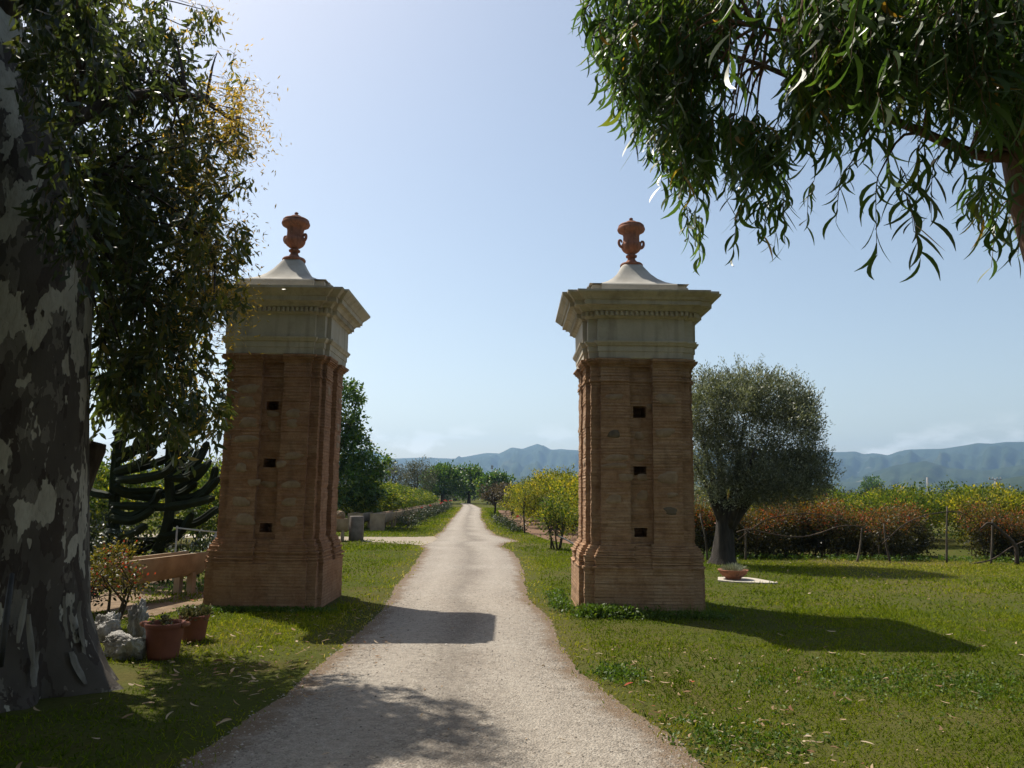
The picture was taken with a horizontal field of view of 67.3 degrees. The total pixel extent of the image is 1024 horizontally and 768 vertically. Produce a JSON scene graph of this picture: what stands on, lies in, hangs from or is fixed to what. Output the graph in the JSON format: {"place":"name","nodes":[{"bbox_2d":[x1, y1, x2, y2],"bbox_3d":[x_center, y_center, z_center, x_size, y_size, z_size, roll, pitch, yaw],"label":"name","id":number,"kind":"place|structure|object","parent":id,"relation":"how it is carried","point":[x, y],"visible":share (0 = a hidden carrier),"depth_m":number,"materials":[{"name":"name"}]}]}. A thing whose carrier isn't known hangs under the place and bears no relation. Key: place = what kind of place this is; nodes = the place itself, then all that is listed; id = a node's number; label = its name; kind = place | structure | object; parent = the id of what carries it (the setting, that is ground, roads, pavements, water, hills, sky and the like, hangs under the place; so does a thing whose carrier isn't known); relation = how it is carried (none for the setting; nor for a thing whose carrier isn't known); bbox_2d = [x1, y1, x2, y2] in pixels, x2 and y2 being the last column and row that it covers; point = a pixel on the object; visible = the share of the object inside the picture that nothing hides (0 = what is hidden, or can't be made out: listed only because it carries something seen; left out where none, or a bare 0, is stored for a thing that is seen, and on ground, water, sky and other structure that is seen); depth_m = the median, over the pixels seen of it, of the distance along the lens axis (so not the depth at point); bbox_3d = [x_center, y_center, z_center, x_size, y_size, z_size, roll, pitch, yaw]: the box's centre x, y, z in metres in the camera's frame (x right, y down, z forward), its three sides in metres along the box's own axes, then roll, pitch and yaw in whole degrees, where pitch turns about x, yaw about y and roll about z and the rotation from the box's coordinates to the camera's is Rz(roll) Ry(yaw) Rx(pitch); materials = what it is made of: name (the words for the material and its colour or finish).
{"place":"outdoors","nodes":[
{"label":"outdoors","id":0,"kind":"place"},
{"bbox_2d":[91,577,203,616],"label":"bare soil","id":1,"kind":"structure","parent":0,"point":[155,608],"depth_m":11.01,"materials":[{"name":"brown soil"}]},
{"bbox_2d":[90,506,138,613],"bbox_3d":[-5.707,2.310,9.972,1.636,1.448,1.280,1,-8,0],"label":"dark shrub","id":2,"kind":"object","parent":1,"relation":"on","point":[92,548],"visible":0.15,"depth_m":10.04,"materials":[{"name":"green plant"}]},
{"bbox_2d":[90,551,208,593],"bbox_3d":[-5.337,2.808,10.883,0.420,0.670,2.824,-1,-8,13],"label":"concrete trough","id":3,"kind":"object","parent":1,"relation":"on","point":[178,566],"visible":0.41,"depth_m":11.46,"materials":[{"name":"beige concrete"}]},
{"bbox_2d":[91,523,216,583],"bbox_3d":[-5.930,3.055,13.628,3.315,1.284,1.488,3,-8,-18],"label":"dark shrub","id":4,"kind":"object","parent":1,"relation":"on","point":[199,545],"visible":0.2,"depth_m":13.43,"materials":[{"name":"green plant"}]},
{"bbox_2d":[90,406,220,583],"bbox_3d":[-6.275,1.908,13.307,2.570,3.191,1.268,1,-8,0],"label":"candelabra cactus","id":5,"kind":"object","parent":1,"relation":"on","point":[179,497],"visible":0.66,"depth_m":13.25,"materials":[{"name":"green plant"}]},
{"bbox_2d":[135,534,437,544],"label":"side track","id":6,"kind":"structure","parent":0,"point":[425,540],"depth_m":25.41,"materials":[{"name":"beige gravel"}]},
{"bbox_2d":[348,516,363,540],"bbox_3d":[-5.011,4.661,24.786,0.480,0.810,0.475,1,-8,0],"label":"stone block","id":7,"kind":"object","parent":6,"relation":"on","point":[356,528],"visible":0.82,"depth_m":24.61,"materials":[{"name":"stone"}]},
{"bbox_2d":[180,503,703,767],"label":"driveway","id":8,"kind":"structure","parent":0,"point":[467,553],"depth_m":6.12,"materials":[{"name":"beige gravel"}]},
{"bbox_2d":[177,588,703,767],"bbox_3d":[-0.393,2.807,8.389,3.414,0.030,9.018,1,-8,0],"label":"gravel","id":9,"kind":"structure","parent":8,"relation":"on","point":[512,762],"depth_m":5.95,"materials":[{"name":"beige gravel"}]},
{"bbox_2d":[0,494,1023,767],"bbox_3d":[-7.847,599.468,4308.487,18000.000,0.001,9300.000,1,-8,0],"label":"ground","id":10,"kind":"structure","parent":0,"point":[212,694],"depth_m":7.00,"materials":[{"name":"green plant"}]},
{"bbox_2d":[94,611,121,643],"bbox_3d":[-4.023,2.419,7.651,0.291,0.280,0.341,1,-8,0],"label":"rough rock","id":11,"kind":"object","parent":10,"relation":"on","point":[108,623],"visible":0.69,"depth_m":7.58,"materials":[{"name":"grey stone"}]},
{"bbox_2d":[90,456,126,525],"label":"citrus tree","id":12,"kind":"object","parent":10,"relation":"on","point":[103,490],"visible":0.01,"depth_m":23.46,"materials":[{"name":"green plant"}]},
{"bbox_2d":[90,531,155,619],"bbox_3d":[-4.732,2.326,9.086,1.015,1.155,0.747,1,-8,0],"label":"spurge shrub","id":13,"kind":"object","parent":10,"relation":"on","point":[110,588],"visible":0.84,"depth_m":9.04,"materials":[{"name":"green plant"}]},
{"bbox_2d":[103,630,146,660],"bbox_3d":[-3.736,2.533,7.444,0.454,0.264,0.332,1,-8,0],"label":"rough rock","id":14,"kind":"object","parent":10,"relation":"on","point":[118,644],"visible":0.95,"depth_m":7.35,"materials":[{"name":"grey stone"}]},
{"bbox_2d":[90,448,177,541],"bbox_3d":[-11.479,3.217,21.967,3.839,2.874,3.751,-5,-10,35],"label":"citrus tree","id":15,"kind":"object","parent":10,"relation":"on","point":[100,478],"visible":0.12,"depth_m":21.67,"materials":[{"name":"green plant"}]},
{"bbox_2d":[127,598,149,637],"bbox_3d":[-3.873,2.452,7.984,0.199,0.466,0.242,1,-8,0],"label":"rough rock","id":16,"kind":"object","parent":10,"relation":"on","point":[137,614],"visible":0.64,"depth_m":7.92,"materials":[{"name":"grey stone"}]},
{"bbox_2d":[0,0,287,712],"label":"mottled gum tree","id":17,"kind":"object","parent":10,"relation":"on","point":[58,236],"visible":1,"depth_m":6.71,"materials":[{"name":"green plant"}]},
{"bbox_2d":[140,612,190,660],"bbox_3d":[-3.392,2.447,7.509,0.396,0.428,0.377,-7,-11,42],"label":"flower pot","id":18,"kind":"object","parent":10,"relation":"on","point":[164,634],"visible":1,"depth_m":7.38,"materials":[{"name":"ceramic"}]},
{"bbox_2d":[148,455,196,513],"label":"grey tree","id":19,"kind":"object","parent":10,"relation":"on","point":[160,482],"visible":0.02,"depth_m":47.20,"materials":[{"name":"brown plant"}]},
{"bbox_2d":[127,450,221,546],"bbox_3d":[-9.074,3.337,22.413,3.678,2.818,3.763,1,-8,0],"label":"citrus tree","id":20,"kind":"object","parent":10,"relation":"on","point":[202,509],"visible":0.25,"depth_m":21.56,"materials":[{"name":"green plant"}]},
{"bbox_2d":[173,602,214,641],"bbox_3d":[-3.452,2.584,8.349,0.390,0.388,0.464,1,-8,0],"label":"flower pot","id":21,"kind":"object","parent":10,"relation":"on","point":[197,617],"visible":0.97,"depth_m":8.27,"materials":[{"name":"ceramic"}]},
{"bbox_2d":[172,526,216,584],"bbox_3d":[-5.261,2.896,12.778,0.874,1.040,0.056,-2,-8,20],"label":"metal rail","id":22,"kind":"object","parent":10,"relation":"on","point":[177,528],"visible":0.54,"depth_m":12.89,"materials":[{"name":"grey metal"}]},
{"bbox_2d":[203,259,370,608],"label":"gate pillar","id":23,"kind":"structure","parent":10,"relation":"on","point":[276,542],"depth_m":10.96,"materials":[{"name":"brick"}]},
{"bbox_2d":[282,212,309,262],"bbox_3d":[-3.400,-2.307,12.070,0.448,0.810,0.436,-2,-8,20],"label":"urn","id":24,"kind":"object","parent":23,"relation":"on","point":[296,225],"visible":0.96,"depth_m":11.96,"materials":[{"name":"ceramic"}]},
{"bbox_2d":[336,518,347,540],"bbox_3d":[-5.961,4.638,24.383,1.456,0.740,0.500,3,-8,-16],"label":"concrete trough","id":25,"kind":"object","parent":10,"relation":"on","point":[342,526],"visible":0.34,"depth_m":24.35,"materials":[{"name":"grey concrete"}]},
{"bbox_2d":[337,511,344,518],"bbox_3d":[-5.478,4.176,24.580,0.316,0.266,0.285,1,-8,0],"label":"round stone","id":26,"kind":"object","parent":25,"relation":"on","point":[340,514],"visible":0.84,"depth_m":24.48,"materials":[{"name":"grey stone"}]},
{"bbox_2d":[348,512,372,529],"bbox_3d":[-6.299,5.719,32.128,0.604,0.720,2.760,1,-8,-1],"label":"concrete trough","id":27,"kind":"object","parent":10,"relation":"on","point":[366,516],"visible":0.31,"depth_m":31.51,"materials":[{"name":"grey concrete"}]},
{"bbox_2d":[337,474,388,518],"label":"citrus tree","id":28,"kind":"object","parent":10,"relation":"on","point":[344,509],"visible":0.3,"depth_m":33.34,"materials":[{"name":"green plant"}]},
{"bbox_2d":[336,375,397,512],"bbox_3d":[-7.752,2.850,33.864,5.556,6.859,3.705,1,-8,0],"label":"leafy tree","id":29,"kind":"object","parent":10,"relation":"on","point":[352,435],"visible":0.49,"depth_m":33.54,"materials":[{"name":"green plant"}]},
{"bbox_2d":[338,480,403,522],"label":"citrus tree","id":30,"kind":"object","parent":10,"relation":"on","point":[392,501],"visible":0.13,"depth_m":37.10,"materials":[{"name":"green plant"}]},
{"bbox_2d":[369,511,395,530],"bbox_3d":[-5.396,5.765,32.378,0.605,0.721,3.455,1,-8,-1],"label":"concrete trough","id":31,"kind":"object","parent":10,"relation":"on","point":[378,520],"visible":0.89,"depth_m":30.69,"materials":[{"name":"grey concrete"}]},
{"bbox_2d":[364,481,416,512],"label":"citrus tree","id":32,"kind":"object","parent":10,"relation":"on","point":[404,501],"visible":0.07,"depth_m":40.60,"materials":[{"name":"green plant"}]},
{"bbox_2d":[372,457,413,486],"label":"grey tree","id":33,"kind":"object","parent":10,"relation":"on","point":[393,472],"visible":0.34,"depth_m":75.49,"materials":[{"name":"brown plant"}]},
{"bbox_2d":[385,510,406,525],"bbox_3d":[-5.438,6.292,36.068,0.560,0.690,3.400,1,-8,0],"label":"concrete trough","id":34,"kind":"object","parent":10,"relation":"on","point":[398,513],"visible":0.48,"depth_m":35.29,"materials":[{"name":"grey concrete"}]},
{"bbox_2d":[384,479,416,507],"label":"citrus tree","id":35,"kind":"object","parent":10,"relation":"on","point":[411,492],"visible":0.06,"depth_m":44.01,"materials":[{"name":"green plant"}]},
{"bbox_2d":[396,508,415,522],"bbox_3d":[-5.457,6.800,39.733,0.560,0.690,3.400,1,-8,0],"label":"concrete trough","id":36,"kind":"object","parent":10,"relation":"on","point":[410,510],"visible":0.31,"depth_m":39.19,"materials":[{"name":"grey concrete"}]},
{"bbox_2d":[395,511,418,528],"bbox_3d":[-4.451,5.807,32.666,1.136,0.972,1.022,1,-8,0],"label":"rose bush","id":37,"kind":"object","parent":10,"relation":"on","point":[412,520],"visible":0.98,"depth_m":32.66,"materials":[{"name":"green plant"}]},
{"bbox_2d":[395,482,421,506],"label":"citrus tree","id":38,"kind":"object","parent":10,"relation":"on","point":[417,500],"visible":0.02,"depth_m":47.64,"materials":[{"name":"green plant"}]},
{"bbox_2d":[406,507,421,517],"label":"concrete trough","id":39,"kind":"object","parent":10,"relation":"on","point":[419,508],"visible":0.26,"depth_m":43.20,"materials":[{"name":"grey concrete"}]},
{"bbox_2d":[390,454,440,490],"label":"grey tree","id":40,"kind":"object","parent":10,"relation":"on","point":[415,473],"visible":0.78,"depth_m":77.22,"materials":[{"name":"brown plant"}]},
{"bbox_2d":[407,509,426,524],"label":"rose bush","id":41,"kind":"object","parent":10,"relation":"on","point":[418,517],"visible":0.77,"depth_m":36.48,"materials":[{"name":"green plant"}]},
{"bbox_2d":[403,486,432,505],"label":"citrus tree","id":42,"kind":"object","parent":10,"relation":"on","point":[424,498],"visible":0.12,"depth_m":51.97,"materials":[{"name":"green plant"}]},
{"bbox_2d":[409,485,433,506],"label":"citrus tree","id":43,"kind":"object","parent":10,"relation":"on","point":[432,501],"visible":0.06,"depth_m":56.42,"materials":[{"name":"green plant"}]},
{"bbox_2d":[414,507,433,518],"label":"rose bush","id":44,"kind":"object","parent":10,"relation":"on","point":[426,511],"visible":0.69,"depth_m":40.36,"materials":[{"name":"green plant"}]},
{"bbox_2d":[422,505,435,516],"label":"rose bush","id":45,"kind":"object","parent":10,"relation":"on","point":[430,509],"visible":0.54,"depth_m":44.29,"materials":[{"name":"green plant"}]},
{"bbox_2d":[427,490,437,502],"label":"citrus tree","id":46,"kind":"object","parent":10,"relation":"on","point":[434,499],"visible":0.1,"depth_m":65.24,"materials":[{"name":"green plant"}]},
{"bbox_2d":[428,502,440,515],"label":"rose bush","id":47,"kind":"object","parent":10,"relation":"on","point":[437,509],"visible":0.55,"depth_m":48.07,"materials":[{"name":"green plant"}]},
{"bbox_2d":[433,502,444,513],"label":"rose bush","id":48,"kind":"object","parent":10,"relation":"on","point":[440,507],"visible":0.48,"depth_m":52.00,"materials":[{"name":"green plant"}]},
{"bbox_2d":[416,460,470,502],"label":"round tree","id":49,"kind":"object","parent":10,"relation":"on","point":[447,476],"visible":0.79,"depth_m":92.55,"materials":[{"name":"green plant"}]},
{"bbox_2d":[438,500,448,511],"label":"rose bush","id":50,"kind":"object","parent":10,"relation":"on","point":[444,506],"visible":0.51,"depth_m":55.84,"materials":[{"name":"green plant"}]},
{"bbox_2d":[452,461,483,502],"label":"round tree","id":51,"kind":"object","parent":10,"relation":"on","point":[474,472],"visible":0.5,"depth_m":97.55,"materials":[{"name":"green plant"}]},
{"bbox_2d":[477,480,509,512],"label":"bronze tree","id":52,"kind":"object","parent":10,"relation":"on","point":[486,495],"visible":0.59,"depth_m":56.16,"materials":[{"name":"brown plant"}]},
{"bbox_2d":[472,468,515,504],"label":"round tree","id":53,"kind":"object","parent":10,"relation":"on","point":[495,476],"visible":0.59,"depth_m":90.74,"materials":[{"name":"green plant"}]},
{"bbox_2d":[486,513,507,520],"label":"rose bush","id":54,"kind":"object","parent":10,"relation":"on","point":[498,515],"visible":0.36,"depth_m":42.36,"materials":[{"name":"green plant"}]},
{"bbox_2d":[490,511,507,522],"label":"rose bush","id":55,"kind":"object","parent":10,"relation":"on","point":[496,518],"visible":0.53,"depth_m":38.97,"materials":[{"name":"green plant"}]},
{"bbox_2d":[495,516,514,524],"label":"rose bush","id":56,"kind":"object","parent":10,"relation":"on","point":[504,520],"visible":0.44,"depth_m":35.96,"materials":[{"name":"green plant"}]},
{"bbox_2d":[495,516,519,528],"bbox_3d":[-0.092,6.080,33.401,1.087,0.697,0.934,6,-9,-32],"label":"rose bush","id":57,"kind":"object","parent":10,"relation":"on","point":[508,523],"visible":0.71,"depth_m":33.32,"materials":[{"name":"green plant"}]},
{"bbox_2d":[16,562,1022,767],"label":"leaf litter","id":58,"kind":"object","parent":10,"relation":"on","point":[227,719],"visible":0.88,"depth_m":6.35,"materials":[{"name":"brown plant"}]},
{"bbox_2d":[506,478,547,532],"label":"sapling","id":59,"kind":"object","parent":10,"relation":"on","point":[531,494],"visible":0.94,"depth_m":30.41,"materials":[{"name":"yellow plant"}]},
{"bbox_2d":[498,510,577,543],"bbox_3d":[0.984,7.832,44.380,3.602,0.001,42.160,2,-8,-6],"label":"soil bed","id":60,"kind":"object","parent":10,"relation":"on","point":[534,530],"visible":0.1,"depth_m":32.71,"materials":[{"name":"brown soil"}]},
{"bbox_2d":[491,482,518,514],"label":"bronze tree","id":61,"kind":"object","parent":60,"relation":"on","point":[500,493],"visible":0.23,"depth_m":52.27,"materials":[{"name":"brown plant"}]},
{"bbox_2d":[503,482,530,517],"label":"citrus tree","id":62,"kind":"object","parent":60,"relation":"on","point":[511,501],"visible":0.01,"depth_m":48.53,"materials":[{"name":"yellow plant"}]},
{"bbox_2d":[504,518,530,531],"bbox_3d":[0.241,5.776,31.089,1.161,0.703,1.004,1,-8,0],"label":"rose bush","id":63,"kind":"object","parent":60,"relation":"on","point":[514,528],"visible":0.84,"depth_m":31.00,"materials":[{"name":"green plant"}]},
{"bbox_2d":[500,478,539,520],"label":"citrus tree","id":64,"kind":"object","parent":60,"relation":"on","point":[513,502],"visible":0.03,"depth_m":42.96,"materials":[{"name":"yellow plant"}]},
{"bbox_2d":[503,468,578,520],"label":"citrus tree","id":65,"kind":"object","parent":60,"relation":"on","point":[516,485],"visible":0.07,"depth_m":38.51,"materials":[{"name":"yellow plant"}]},
{"bbox_2d":[511,466,578,525],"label":"citrus tree","id":66,"kind":"object","parent":60,"relation":"on","point":[534,508],"visible":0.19,"depth_m":34.74,"materials":[{"name":"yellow plant"}]},
{"bbox_2d":[532,464,578,531],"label":"citrus tree","id":67,"kind":"object","parent":60,"relation":"on","point":[553,483],"visible":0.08,"depth_m":30.43,"materials":[{"name":"green plant"}]},
{"bbox_2d":[544,474,578,539],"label":"citrus tree","id":68,"kind":"object","parent":60,"relation":"on","point":[575,489],"visible":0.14,"depth_m":26.81,"materials":[{"name":"green plant"}]},
{"bbox_2d":[529,482,578,548],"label":"young tree","id":69,"kind":"object","parent":10,"relation":"on","point":[550,505],"visible":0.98,"depth_m":22.18,"materials":[{"name":"green plant"}]},
{"bbox_2d":[556,535,572,543],"bbox_3d":[1.471,4.180,20.575,0.066,0.142,2.922,2,-8,-7],"label":"black pipe","id":70,"kind":"object","parent":69,"relation":"attached to","point":[564,539],"visible":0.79,"depth_m":20.88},
{"bbox_2d":[124,483,1023,504],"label":"scrub","id":71,"kind":"object","parent":10,"relation":"on","point":[450,498],"depth_m":128.71,"materials":[{"name":"green plant"}]},
{"bbox_2d":[555,264,720,614],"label":"gate pillar","id":72,"kind":"structure","parent":10,"relation":"on","point":[630,328],"depth_m":10.95,"materials":[{"name":"brick"}]},
{"bbox_2d":[617,218,644,267],"bbox_3d":[1.879,-2.231,12.125,0.448,0.810,0.436,2,-8,-9],"label":"urn","id":73,"kind":"object","parent":72,"relation":"on","point":[631,230],"visible":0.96,"depth_m":12.01,"materials":[{"name":"ceramic"}]},
{"bbox_2d":[694,495,768,534],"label":"orchard tree","id":74,"kind":"object","parent":10,"relation":"on","point":[728,497],"visible":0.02,"depth_m":24.89,"materials":[{"name":"green plant"}]},
{"bbox_2d":[718,577,777,583],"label":"stone slab","id":75,"kind":"structure","parent":10,"relation":"on","point":[749,580],"depth_m":14.53,"materials":[{"name":"stone"}]},
{"bbox_2d":[718,561,748,579],"bbox_3d":[4.257,3.580,14.806,0.582,0.338,0.576,1,-8,0],"label":"bowl planter","id":76,"kind":"object","parent":75,"relation":"on","point":[733,572],"visible":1,"depth_m":14.67,"materials":[{"name":"ceramic"}]},
{"bbox_2d":[691,353,848,564],"bbox_3d":[5.728,1.750,18.468,4.314,5.159,3.188,1,-8,0],"label":"olive tree","id":77,"kind":"object","parent":10,"relation":"on","point":[766,477],"visible":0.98,"depth_m":18.02,"materials":[{"name":"green plant"}]},
{"bbox_2d":[743,489,848,541],"bbox_3d":[9.469,4.498,26.091,4.144,2.344,4.109,1,-8,0],"label":"orchard tree","id":78,"kind":"object","parent":10,"relation":"on","point":[835,495],"visible":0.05,"depth_m":25.39,"materials":[{"name":"green plant"}]},
{"bbox_2d":[569,0,1023,282],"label":"sickle leaved gum tree","id":79,"kind":"object","parent":10,"relation":"on","point":[864,59],"visible":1,"depth_m":4.25,"materials":[{"name":"green plant"}]},
{"bbox_2d":[692,490,944,559],"bbox_3d":[7.806,3.897,21.044,8.535,2.322,3.037,1,-8,0],"label":"bronze hedge","id":80,"kind":"object","parent":10,"relation":"on","point":[911,537],"visible":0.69,"depth_m":20.68,"materials":[{"name":"brown plant"}]},
{"bbox_2d":[813,482,858,523],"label":"orchard tree","id":81,"kind":"object","parent":10,"relation":"on","point":[837,490],"visible":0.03,"depth_m":28.57,"materials":[{"name":"green plant"}]},
{"bbox_2d":[699,506,1023,564],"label":"rod fence","id":82,"kind":"object","parent":10,"relation":"on","point":[1014,544],"visible":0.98,"depth_m":19.20,"materials":[{"name":"grey wood"}]},
{"bbox_2d":[859,474,886,493],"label":"lone tree","id":83,"kind":"object","parent":10,"relation":"on","point":[868,485],"visible":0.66,"depth_m":197.91,"materials":[{"name":"green plant"}]},
{"bbox_2d":[857,486,926,525],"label":"orchard tree","id":84,"kind":"object","parent":10,"relation":"on","point":[885,491],"depth_m":34.16,"materials":[{"name":"green plant"}]},
{"bbox_2d":[837,480,954,545],"bbox_3d":[13.012,4.467,26.326,4.114,2.679,4.165,1,-8,0],"label":"orchard tree","id":85,"kind":"object","parent":10,"relation":"on","point":[922,500],"visible":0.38,"depth_m":25.95,"materials":[{"name":"green plant"}]},
{"bbox_2d":[848,483,951,536],"bbox_3d":[14.876,5.034,29.639,4.268,2.415,4.232,6,-9,-32],"label":"orchard tree","id":86,"kind":"object","parent":10,"relation":"on","point":[890,497],"visible":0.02,"depth_m":29.63,"materials":[{"name":"green plant"}]},
{"bbox_2d":[925,475,1020,540],"bbox_3d":[17.978,4.987,30.050,4.415,2.840,4.361,-5,-9,34],"label":"orchard tree","id":87,"kind":"object","parent":10,"relation":"on","point":[961,489],"visible":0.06,"depth_m":29.95,"materials":[{"name":"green plant"}]},
{"bbox_2d":[925,482,1023,547],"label":"orchard tree","id":88,"kind":"object","parent":10,"relation":"on","point":[1007,502],"visible":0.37,"depth_m":25.49,"materials":[{"name":"green plant"}]},
{"bbox_2d":[949,494,1023,561],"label":"bronze bush","id":89,"kind":"object","parent":10,"relation":"on","point":[1002,543],"visible":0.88,"depth_m":20.57,"materials":[{"name":"brown plant"}]},
{"bbox_2d":[952,478,1023,526],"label":"orchard tree","id":90,"kind":"object","parent":10,"relation":"on","point":[987,488],"visible":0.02,"depth_m":34.95,"materials":[{"name":"green plant"}]},
{"bbox_2d":[988,477,1001,484],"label":"utility pole","id":91,"kind":"object","parent":10,"relation":"on","point":[995,480],"visible":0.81,"depth_m":178.75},
{"bbox_2d":[20,0,1023,465],"label":"sky","id":92,"kind":"structure","parent":0,"point":[449,164],"materials":[{"name":"blue"}]},
{"bbox_2d":[102,442,1023,496],"bbox_3d":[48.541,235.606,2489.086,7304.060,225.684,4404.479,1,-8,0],"label":"mountains","id":93,"kind":"structure","parent":0,"point":[977,463],"depth_m":2449.04,"materials":[{"name":"blue stone"}]}
]}

